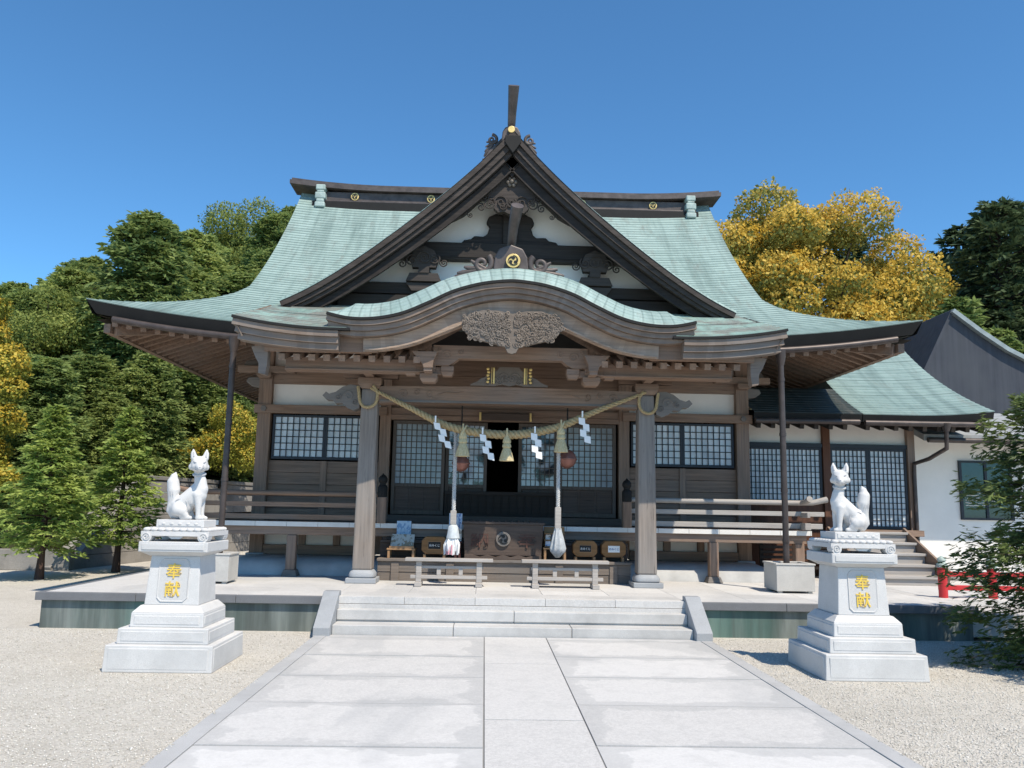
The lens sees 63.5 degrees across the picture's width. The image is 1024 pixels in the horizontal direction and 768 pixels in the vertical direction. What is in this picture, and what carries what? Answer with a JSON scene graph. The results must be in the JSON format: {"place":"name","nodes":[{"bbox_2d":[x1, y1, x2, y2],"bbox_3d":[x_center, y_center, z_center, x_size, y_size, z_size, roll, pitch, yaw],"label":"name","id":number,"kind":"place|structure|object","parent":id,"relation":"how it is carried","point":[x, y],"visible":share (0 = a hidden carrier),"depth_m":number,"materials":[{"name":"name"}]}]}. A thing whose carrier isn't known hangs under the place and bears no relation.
{"place":"outdoors","nodes":[
{"label":"outdoors","id":0,"kind":"place"},
{"bbox_2d":[0,409,751,548],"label":"hill","id":1,"kind":"structure","parent":0,"point":[210,477],"depth_m":21.41,"materials":[{"name":"plant"}]},
{"bbox_2d":[0,281,33,297],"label":"cypress tree","id":2,"kind":"object","parent":1,"relation":"on","point":[6,288],"visible":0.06,"depth_m":34.35,"materials":[{"name":"green plant"}]},
{"bbox_2d":[0,353,57,455],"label":"cypress tree","id":3,"kind":"object","parent":1,"relation":"on","point":[9,392],"visible":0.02,"depth_m":21.56,"materials":[{"name":"green plant"}]},
{"bbox_2d":[1,288,60,357],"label":"cypress tree","id":4,"kind":"object","parent":1,"relation":"on","point":[13,296],"visible":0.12,"depth_m":27.75,"materials":[{"name":"green plant"}]},
{"bbox_2d":[32,272,54,289],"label":"cypress tree","id":5,"kind":"object","parent":1,"relation":"on","point":[40,280],"depth_m":45.67,"materials":[{"name":"green plant"}]},
{"bbox_2d":[0,354,103,513],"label":"cypress tree","id":6,"kind":"object","parent":1,"relation":"on","point":[49,379],"visible":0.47,"depth_m":20.75,"materials":[{"name":"green plant"}]},
{"bbox_2d":[0,281,109,361],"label":"broadleaf tree","id":7,"kind":"object","parent":1,"relation":"on","point":[69,327],"visible":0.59,"depth_m":26.75,"materials":[{"name":"green plant"}]},
{"bbox_2d":[45,259,78,281],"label":"cypress tree","id":8,"kind":"object","parent":1,"relation":"on","point":[63,264],"depth_m":36.93,"materials":[{"name":"green plant"}]},
{"bbox_2d":[36,265,100,357],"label":"cypress tree","id":9,"kind":"object","parent":1,"relation":"on","point":[71,280],"visible":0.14,"depth_m":28.98,"materials":[{"name":"green plant"}]},
{"bbox_2d":[68,255,113,283],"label":"cypress tree","id":10,"kind":"object","parent":1,"relation":"on","point":[84,263],"visible":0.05,"depth_m":35.10,"materials":[{"name":"green plant"}]},
{"bbox_2d":[56,296,144,360],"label":"cypress tree","id":11,"kind":"object","parent":1,"relation":"on","point":[81,346],"depth_m":27.96,"materials":[{"name":"green plant"}]},
{"bbox_2d":[64,354,142,471],"bbox_3d":[-11.922,1.039,23.310,3.211,3.844,3.265,4,-9,-20],"label":"cypress tree","id":12,"kind":"object","parent":1,"relation":"on","point":[98,372],"visible":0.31,"depth_m":23.10,"materials":[{"name":"green plant"}]},
{"bbox_2d":[76,390,142,481],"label":"cypress tree","id":13,"kind":"object","parent":1,"relation":"on","point":[103,404],"visible":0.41,"depth_m":22.32,"materials":[{"name":"green plant"}]},
{"bbox_2d":[60,209,203,424],"bbox_3d":[-12.662,-2.018,27.828,5.004,7.820,5.077,2,-9,-7],"label":"cypress tree","id":14,"kind":"object","parent":1,"relation":"on","point":[142,253],"visible":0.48,"depth_m":27.30,"materials":[{"name":"green plant"}]},
{"bbox_2d":[114,352,194,477],"bbox_3d":[-10.671,1.080,24.002,2.893,4.079,2.845,1,-8,-3],"label":"cypress tree","id":15,"kind":"object","parent":1,"relation":"on","point":[150,375],"visible":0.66,"depth_m":23.76,"materials":[{"name":"green plant"}]},
{"bbox_2d":[132,265,220,348],"bbox_3d":[-11.996,-1.347,29.764,4.550,6.116,4.475,-4,-10,30],"label":"cypress tree","id":16,"kind":"object","parent":1,"relation":"on","point":[199,279],"visible":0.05,"depth_m":29.80,"materials":[{"name":"green plant"}]},
{"bbox_2d":[149,365,227,452],"bbox_3d":[-11.075,0.294,27.817,3.695,4.618,3.634,-6,-11,40],"label":"cypress tree","id":17,"kind":"object","parent":1,"relation":"on","point":[194,390],"visible":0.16,"depth_m":26.94,"materials":[{"name":"green plant"}]},
{"bbox_2d":[178,228,232,294],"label":"cypress tree","id":18,"kind":"object","parent":1,"relation":"on","point":[201,250],"visible":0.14,"depth_m":32.60,"materials":[{"name":"green plant"}]},
{"bbox_2d":[173,379,240,477],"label":"cypress tree","id":19,"kind":"object","parent":1,"relation":"on","point":[217,395],"visible":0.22,"depth_m":27.26,"materials":[{"name":"green plant"}]},
{"bbox_2d":[181,376,255,438],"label":"cypress tree","id":20,"kind":"object","parent":1,"relation":"on","point":[245,398],"visible":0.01,"depth_m":28.88,"materials":[{"name":"green plant"}]},
{"bbox_2d":[206,234,235,276],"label":"cypress tree","id":21,"kind":"object","parent":1,"relation":"on","point":[227,251],"depth_m":35.31,"materials":[{"name":"green plant"}]},
{"bbox_2d":[213,233,241,269],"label":"cypress tree","id":22,"kind":"object","parent":1,"relation":"on","point":[236,245],"visible":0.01,"depth_m":45.32,"materials":[{"name":"green plant"}]},
{"bbox_2d":[207,271,257,413],"bbox_3d":[-10.591,-0.992,31.453,5.200,6.608,5.276,2,-8,-4],"label":"cypress tree","id":23,"kind":"object","parent":1,"relation":"on","point":[233,283],"visible":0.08,"depth_m":31.18,"materials":[{"name":"green plant"}]},
{"bbox_2d":[197,196,280,268],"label":"broadleaf tree","id":24,"kind":"object","parent":1,"relation":"on","point":[241,225],"visible":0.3,"depth_m":44.26,"materials":[{"name":"green plant"}]},
{"bbox_2d":[232,264,251,274],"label":"cypress tree","id":25,"kind":"object","parent":1,"relation":"on","point":[238,267],"visible":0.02,"depth_m":40.64,"materials":[{"name":"green plant"}]},
{"bbox_2d":[229,394,255,481],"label":"cypress tree","id":26,"kind":"object","parent":1,"relation":"on","point":[243,402],"visible":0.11,"depth_m":28.85,"materials":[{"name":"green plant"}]},
{"bbox_2d":[242,398,257,479],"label":"cypress tree","id":27,"kind":"object","parent":1,"relation":"on","point":[252,402],"visible":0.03,"depth_m":29.74,"materials":[{"name":"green plant"}]},
{"bbox_2d":[245,250,268,274],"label":"cypress tree","id":28,"kind":"object","parent":1,"relation":"on","point":[257,257],"visible":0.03,"depth_m":38.78,"materials":[{"name":"green plant"}]},
{"bbox_2d":[238,210,290,270],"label":"cypress tree","id":29,"kind":"object","parent":1,"relation":"on","point":[269,229],"visible":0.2,"depth_m":41.44,"materials":[{"name":"green plant"}]},
{"bbox_2d":[252,245,276,275],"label":"cypress tree","id":30,"kind":"object","parent":1,"relation":"on","point":[267,254],"visible":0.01,"depth_m":37.62,"materials":[{"name":"green plant"}]},
{"bbox_2d":[279,204,296,216],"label":"cypress tree","id":31,"kind":"object","parent":1,"relation":"on","point":[289,209],"visible":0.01,"depth_m":47.57,"materials":[{"name":"green plant"}]},
{"bbox_2d":[715,176,961,321],"bbox_3d":[11.421,-1.850,32.674,13.135,12.218,9.017,1,-8,-2],"label":"golden tree","id":32,"kind":"object","parent":1,"relation":"on","point":[777,261],"visible":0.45,"depth_m":30.86,"materials":[{"name":"yellow plant"}]},
{"bbox_2d":[813,232,884,313],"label":"fir tree","id":33,"kind":"object","parent":1,"relation":"on","point":[859,253],"visible":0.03,"depth_m":43.28,"materials":[{"name":"yellow plant"}]},
{"bbox_2d":[868,278,929,314],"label":"cypress tree","id":34,"kind":"object","parent":1,"relation":"on","point":[900,305],"depth_m":33.58,"materials":[{"name":"yellow plant"}]},
{"bbox_2d":[918,223,980,307],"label":"fir tree","id":35,"kind":"object","parent":1,"relation":"on","point":[952,232],"visible":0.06,"depth_m":41.09,"materials":[{"name":"green plant"}]},
{"bbox_2d":[927,295,1005,339],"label":"cypress tree","id":36,"kind":"object","parent":1,"relation":"on","point":[968,310],"visible":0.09,"depth_m":28.38,"materials":[{"name":"green plant"}]},
{"bbox_2d":[936,196,1023,353],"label":"fir tree","id":37,"kind":"object","parent":1,"relation":"on","point":[994,217],"visible":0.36,"depth_m":32.66,"materials":[{"name":"green plant"}]},
{"bbox_2d":[948,210,1023,313],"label":"fir tree","id":38,"kind":"object","parent":1,"relation":"on","point":[972,283],"visible":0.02,"depth_m":34.75,"materials":[{"name":"green plant"}]},
{"bbox_2d":[980,310,1023,353],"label":"fir tree","id":39,"kind":"object","parent":1,"relation":"on","point":[1008,320],"visible":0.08,"depth_m":30.87,"materials":[{"name":"green plant"}]},
{"bbox_2d":[988,325,1023,352],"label":"cypress tree","id":40,"kind":"object","parent":1,"relation":"on","point":[1008,335],"visible":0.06,"depth_m":29.15,"materials":[{"name":"green plant"}]},
{"bbox_2d":[0,502,1023,767],"bbox_3d":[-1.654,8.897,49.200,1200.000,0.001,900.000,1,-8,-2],"label":"ground","id":41,"kind":"structure","parent":0,"point":[20,606],"depth_m":7.11,"materials":[{"name":"beige gravel"}]},
{"bbox_2d":[0,293,34,493],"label":"yellow tree","id":42,"kind":"object","parent":41,"relation":"on","point":[11,376],"visible":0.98,"depth_m":18.86,"materials":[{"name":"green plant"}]},
{"bbox_2d":[0,548,74,570],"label":"wall","id":43,"kind":"structure","parent":41,"relation":"on","point":[10,561],"depth_m":18.47,"materials":[{"name":"grey concrete"}]},
{"bbox_2d":[0,403,99,579],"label":"young conifer","id":44,"kind":"object","parent":41,"relation":"on","point":[54,427],"visible":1,"depth_m":16.49,"materials":[{"name":"green plant"}]},
{"bbox_2d":[64,404,167,572],"bbox_3d":[-8.760,2.334,18.700,2.454,3.748,2.273,1,-8,-2],"label":"young conifer","id":45,"kind":"object","parent":41,"relation":"on","point":[117,442],"visible":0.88,"depth_m":18.47,"materials":[{"name":"green plant"}]},
{"bbox_2d":[45,476,252,570],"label":"retaining wall","id":46,"kind":"structure","parent":41,"relation":"on","point":[100,557],"depth_m":22.59,"materials":[{"name":"grey concrete"}]},
{"bbox_2d":[176,401,256,488],"bbox_3d":[-9.032,1.932,26.329,3.195,2.807,2.098,1,-8,-2],"label":"yellow bush","id":47,"kind":"object","parent":46,"relation":"on","point":[240,458],"visible":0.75,"depth_m":26.01,"materials":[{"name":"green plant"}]},
{"bbox_2d":[101,449,242,673],"bbox_3d":[-3.325,1.727,8.404,1.022,2.127,1.021,1,-8,-2],"label":"fox statue","id":48,"kind":"object","parent":41,"relation":"on","point":[180,622],"visible":1,"depth_m":8.09,"materials":[{"name":"white stone"}]},
{"bbox_2d":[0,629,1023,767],"bbox_3d":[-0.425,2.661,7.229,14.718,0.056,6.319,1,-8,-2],"label":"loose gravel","id":49,"kind":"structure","parent":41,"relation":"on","point":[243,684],"depth_m":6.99,"materials":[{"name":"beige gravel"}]},
{"bbox_2d":[35,570,1023,641],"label":"stone platform","id":50,"kind":"structure","parent":41,"relation":"on","point":[317,605],"depth_m":10.57,"materials":[{"name":"stone"}]},
{"bbox_2d":[215,551,239,583],"bbox_3d":[-4.289,2.663,12.027,0.504,0.425,0.504,1,-8,-2],"label":"rain box","id":51,"kind":"object","parent":50,"relation":"on","point":[226,567],"visible":0.52,"depth_m":11.81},
{"bbox_2d":[405,557,492,587],"bbox_3d":[-0.921,2.752,12.104,1.280,0.400,0.320,1,-8,-2],"label":"wooden barrier","id":52,"kind":"object","parent":50,"relation":"on","point":[419,576],"visible":1,"depth_m":12.06,"materials":[{"name":"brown wood"}]},
{"bbox_2d":[86,85,922,587],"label":"shrine hall","id":53,"kind":"structure","parent":50,"relation":"on","point":[510,281],"depth_m":13.96,"materials":[{"name":"brown wood"}]},
{"bbox_2d":[271,414,359,460],"bbox_3d":[-3.316,0.952,14.699,1.860,0.790,0.060,1,-8,-2],"label":"window","id":54,"kind":"structure","parent":53,"relation":"in","point":[301,437],"depth_m":14.69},
{"bbox_2d":[387,547,416,557],"bbox_3d":[-1.736,2.654,13.012,0.440,0.150,0.300,1,-8,-2],"label":"stand","id":55,"kind":"object","parent":53,"relation":"on","point":[389,551],"visible":0.83,"depth_m":12.88,"materials":[{"name":"brown wood"}]},
{"bbox_2d":[389,534,414,547],"bbox_3d":[-1.722,2.472,13.022,0.380,0.208,0.255,1,-8,-2],"label":"paper tray","id":56,"kind":"object","parent":55,"relation":"on","point":[402,540],"visible":1,"depth_m":13.02,"materials":[{"name":"blue wood"}]},
{"bbox_2d":[397,521,410,533],"bbox_3d":[-1.743,2.328,13.360,0.230,0.235,0.012,1,-8,-2],"label":"blue poster","id":57,"kind":"object","parent":53,"relation":"attached to","point":[403,527],"visible":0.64,"depth_m":13.36,"materials":[{"name":"blue paper"}]},
{"bbox_2d":[390,420,445,514],"bbox_3d":[-1.662,1.476,14.676,0.930,1.650,0.060,1,-8,-2],"label":"sliding door","id":58,"kind":"structure","parent":53,"relation":"in","point":[418,454],"depth_m":14.66,"materials":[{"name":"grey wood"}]},
{"bbox_2d":[422,536,445,557],"bbox_3d":[-1.213,2.565,12.996,0.400,0.340,0.212,1,-8,-2],"label":"fortune box","id":59,"kind":"object","parent":53,"relation":"on","point":[432,544],"visible":0.95,"depth_m":12.90,"materials":[{"name":"brown wood"}]},
{"bbox_2d":[443,432,459,554],"bbox_3d":[-0.879,1.635,12.550,0.251,1.880,0.228,5,-9,-26],"label":"bell rope","id":60,"kind":"object","parent":53,"relation":"hanging from","point":[451,545],"visible":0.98,"depth_m":12.44,"materials":[{"name":"grey fabric"}]},
{"bbox_2d":[449,513,461,528],"bbox_3d":[-0.911,2.230,13.392,0.210,0.270,0.013,1,-8,-2],"label":"poster","id":61,"kind":"object","parent":53,"relation":"attached to","point":[459,520],"visible":0.36,"depth_m":13.39,"materials":[{"name":"blue paper"}]},
{"bbox_2d":[454,541,461,557],"bbox_3d":[-0.855,2.613,13.037,0.120,0.270,0.220,1,-8,-2],"label":"stand","id":62,"kind":"object","parent":53,"relation":"on","point":[459,555],"visible":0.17,"depth_m":12.94,"materials":[{"name":"brown wood"}]},
{"bbox_2d":[458,529,461,540],"bbox_3d":[-0.849,2.378,13.028,0.110,0.188,0.012,1,-8,-2],"label":"price card","id":63,"kind":"object","parent":62,"relation":"on","point":[460,534],"visible":0.36,"depth_m":13.03,"materials":[{"name":"blue paper"}]},
{"bbox_2d":[451,406,469,471],"bbox_3d":[-0.791,0.857,12.965,0.292,1.035,0.292,1,-8,-2],"label":"copper bell","id":64,"kind":"object","parent":53,"relation":"hanging from","point":[463,463],"visible":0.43,"depth_m":12.82,"materials":[{"name":"brown metal"}]},
{"bbox_2d":[444,422,487,498],"bbox_3d":[-0.819,1.506,14.770,0.740,1.650,0.060,1,-8,-2],"label":"sliding door","id":65,"kind":"structure","parent":53,"relation":"in","point":[474,478],"depth_m":14.77,"materials":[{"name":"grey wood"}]},
{"bbox_2d":[462,520,544,559],"bbox_3d":[-0.142,2.467,13.085,1.300,0.600,0.355,1,-8,-2],"label":"offering chest","id":66,"kind":"object","parent":53,"relation":"on","point":[504,540],"visible":1,"depth_m":12.95,"materials":[{"name":"brown wood"}]},
{"bbox_2d":[357,384,659,461],"bbox_3d":[-0.054,0.606,12.572,4.668,1.135,0.226,1,-8,-2],"label":"straw rope","id":67,"kind":"object","parent":53,"relation":"hanging from","point":[506,436],"visible":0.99,"depth_m":12.55,"materials":[{"name":"beige fabric"}]},
{"bbox_2d":[433,416,451,448],"bbox_3d":[-1.042,0.726,12.442,0.294,0.501,0.024,0,-9,8],"label":"paper streamer","id":68,"kind":"object","parent":67,"relation":"hanging from","point":[442,435],"visible":1,"depth_m":12.43,"materials":[{"name":"white paper"}]},
{"bbox_2d":[480,427,493,460],"bbox_3d":[-0.374,0.902,12.432,0.239,0.501,0.033,0,-9,10],"label":"paper streamer","id":69,"kind":"object","parent":67,"relation":"hanging from","point":[487,447],"visible":1,"depth_m":12.42,"materials":[{"name":"white paper"}]},
{"bbox_2d":[531,426,541,458],"bbox_3d":[0.371,0.887,12.462,0.181,0.501,0.044,0,-9,9],"label":"paper streamer","id":70,"kind":"object","parent":67,"relation":"hanging from","point":[536,446],"visible":1,"depth_m":12.45,"materials":[{"name":"white paper"}]},
{"bbox_2d":[579,411,590,443],"bbox_3d":[1.102,0.656,12.535,0.190,0.501,0.042,0,-9,9],"label":"paper streamer","id":71,"kind":"object","parent":67,"relation":"hanging from","point":[587,439],"visible":1,"depth_m":12.52,"materials":[{"name":"white paper"}]},
{"bbox_2d":[518,423,556,492],"bbox_3d":[0.460,1.537,14.807,0.700,1.650,0.060,1,-8,-2],"label":"sliding door","id":72,"kind":"structure","parent":53,"relation":"in","point":[536,475],"depth_m":14.81,"materials":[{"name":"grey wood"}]},
{"bbox_2d":[542,547,566,559],"bbox_3d":[0.668,2.684,13.077,0.370,0.200,0.280,1,-8,-2],"label":"stand","id":73,"kind":"object","parent":53,"relation":"on","point":[544,554],"visible":0.5,"depth_m":12.96,"materials":[{"name":"brown wood"}]},
{"bbox_2d":[544,527,564,546],"bbox_3d":[0.673,2.426,13.115,0.330,0.318,0.180,1,-8,-2],"label":"wooden rack","id":74,"kind":"object","parent":73,"relation":"on","point":[548,533],"visible":0.47,"depth_m":13.18,"materials":[{"name":"brown wood"}]},
{"bbox_2d":[550,453,565,557],"bbox_3d":[0.707,1.659,12.603,0.248,1.930,0.250,1,-8,-2],"label":"bell rope","id":75,"kind":"object","parent":53,"relation":"hanging from","point":[557,547],"visible":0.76,"depth_m":12.49,"materials":[{"name":"grey fabric"}]},
{"bbox_2d":[560,408,576,468],"bbox_3d":[0.868,0.854,13.020,0.324,0.950,0.324,1,-8,-2],"label":"copper bell","id":76,"kind":"object","parent":53,"relation":"hanging from","point":[568,459],"visible":0.66,"depth_m":12.87,"materials":[{"name":"brown metal"}]},
{"bbox_2d":[572,540,596,559],"bbox_3d":[1.145,2.631,13.064,0.380,0.320,0.212,1,-8,-2],"label":"fortune box","id":77,"kind":"object","parent":53,"relation":"on","point":[584,548],"visible":0.97,"depth_m":12.97,"materials":[{"name":"brown wood"}]},
{"bbox_2d":[560,424,615,517],"bbox_3d":[1.341,1.547,14.764,1.020,1.650,0.060,1,-8,-2],"label":"sliding door","id":78,"kind":"structure","parent":53,"relation":"in","point":[587,488],"depth_m":14.74,"materials":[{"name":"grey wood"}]},
{"bbox_2d":[600,541,625,561],"bbox_3d":[1.595,2.641,13.077,0.380,0.320,0.212,1,-8,-2],"label":"fortune box","id":79,"kind":"object","parent":53,"relation":"on","point":[612,548],"visible":0.99,"depth_m":12.99,"materials":[{"name":"brown wood"}]},
{"bbox_2d":[630,422,733,467],"bbox_3d":[3.059,1.103,14.886,1.860,0.790,0.060,1,-8,-2],"label":"window","id":80,"kind":"structure","parent":53,"relation":"in","point":[687,445],"depth_m":14.89,"materials":[{"name":"glass"}]},
{"bbox_2d":[521,559,608,589],"bbox_3d":[0.778,2.792,12.154,1.280,0.400,0.320,1,-8,-2],"label":"wooden barrier","id":81,"kind":"object","parent":50,"relation":"on","point":[535,578],"visible":1,"depth_m":12.11,"materials":[{"name":"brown wood"}]},
{"bbox_2d":[763,561,815,593],"bbox_3d":[4.105,2.861,12.274,0.584,0.425,0.584,1,-8,-2],"label":"rain box","id":82,"kind":"object","parent":50,"relation":"on","point":[780,576],"visible":0.99,"depth_m":12.01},
{"bbox_2d":[748,352,994,585],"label":"annex building","id":83,"kind":"structure","parent":50,"relation":"on","point":[863,423],"depth_m":15.57,"materials":[{"name":"teal metal"}]},
{"bbox_2d":[749,446,822,500],"bbox_3d":[5.111,1.707,15.592,1.470,1.040,0.060,1,-8,-2],"label":"window","id":84,"kind":"structure","parent":83,"relation":"in","point":[804,464],"depth_m":15.59,"materials":[{"name":"glass"}]},
{"bbox_2d":[830,448,909,529],"bbox_3d":[6.730,1.973,15.606,1.460,1.500,0.060,1,-8,-2],"label":"sliding door","id":85,"kind":"structure","parent":83,"relation":"in","point":[883,472],"depth_m":15.62,"materials":[{"name":"brown wood"}]},
{"bbox_2d":[936,556,1023,598],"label":"red fence","id":86,"kind":"object","parent":50,"relation":"on","point":[943,590],"visible":0.49,"depth_m":11.80,"materials":[{"name":"paint"}]},
{"bbox_2d":[788,463,929,681],"bbox_3d":[3.534,1.893,8.635,1.022,2.127,1.021,1,-8,-2],"label":"fox statue","id":87,"kind":"object","parent":41,"relation":"on","point":[852,630],"visible":1,"depth_m":8.33,"materials":[{"name":"white stone"}]},
{"bbox_2d":[903,309,1023,412],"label":"dark roofed hall","id":88,"kind":"structure","parent":41,"relation":"on","point":[956,351],"depth_m":21.72,"materials":[{"name":"grey metal"}]},
{"bbox_2d":[914,413,1023,581],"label":"white house","id":89,"kind":"structure","parent":41,"relation":"on","point":[943,514],"depth_m":16.30,"materials":[{"name":"paint"}]},
{"bbox_2d":[957,460,1014,520],"bbox_3d":[9.367,2.104,16.356,1.060,1.160,0.049,1,-8,-2],"label":"window","id":90,"kind":"structure","parent":89,"relation":"in","point":[972,469],"depth_m":16.35,"materials":[{"name":"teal glass"}]},
{"bbox_2d":[927,392,1023,671],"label":"yard conifer","id":91,"kind":"object","parent":41,"relation":"on","point":[1003,553],"visible":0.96,"depth_m":9.15,"materials":[{"name":"green plant"}]},
{"bbox_2d":[0,0,1023,491],"label":"sky","id":92,"kind":"structure","parent":0,"point":[175,109],"materials":[{"name":"blue"}]},
{"bbox_2d":[166,635,900,767],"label":"path","id":93,"kind":"structure","parent":0,"point":[337,701],"depth_m":6.36,"materials":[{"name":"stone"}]},
{"bbox_2d":[140,636,924,767],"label":"path border","id":94,"kind":"object","parent":93,"relation":"on","point":[164,758],"visible":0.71,"depth_m":6.33,"materials":[{"name":"grey stone"}]}
]}

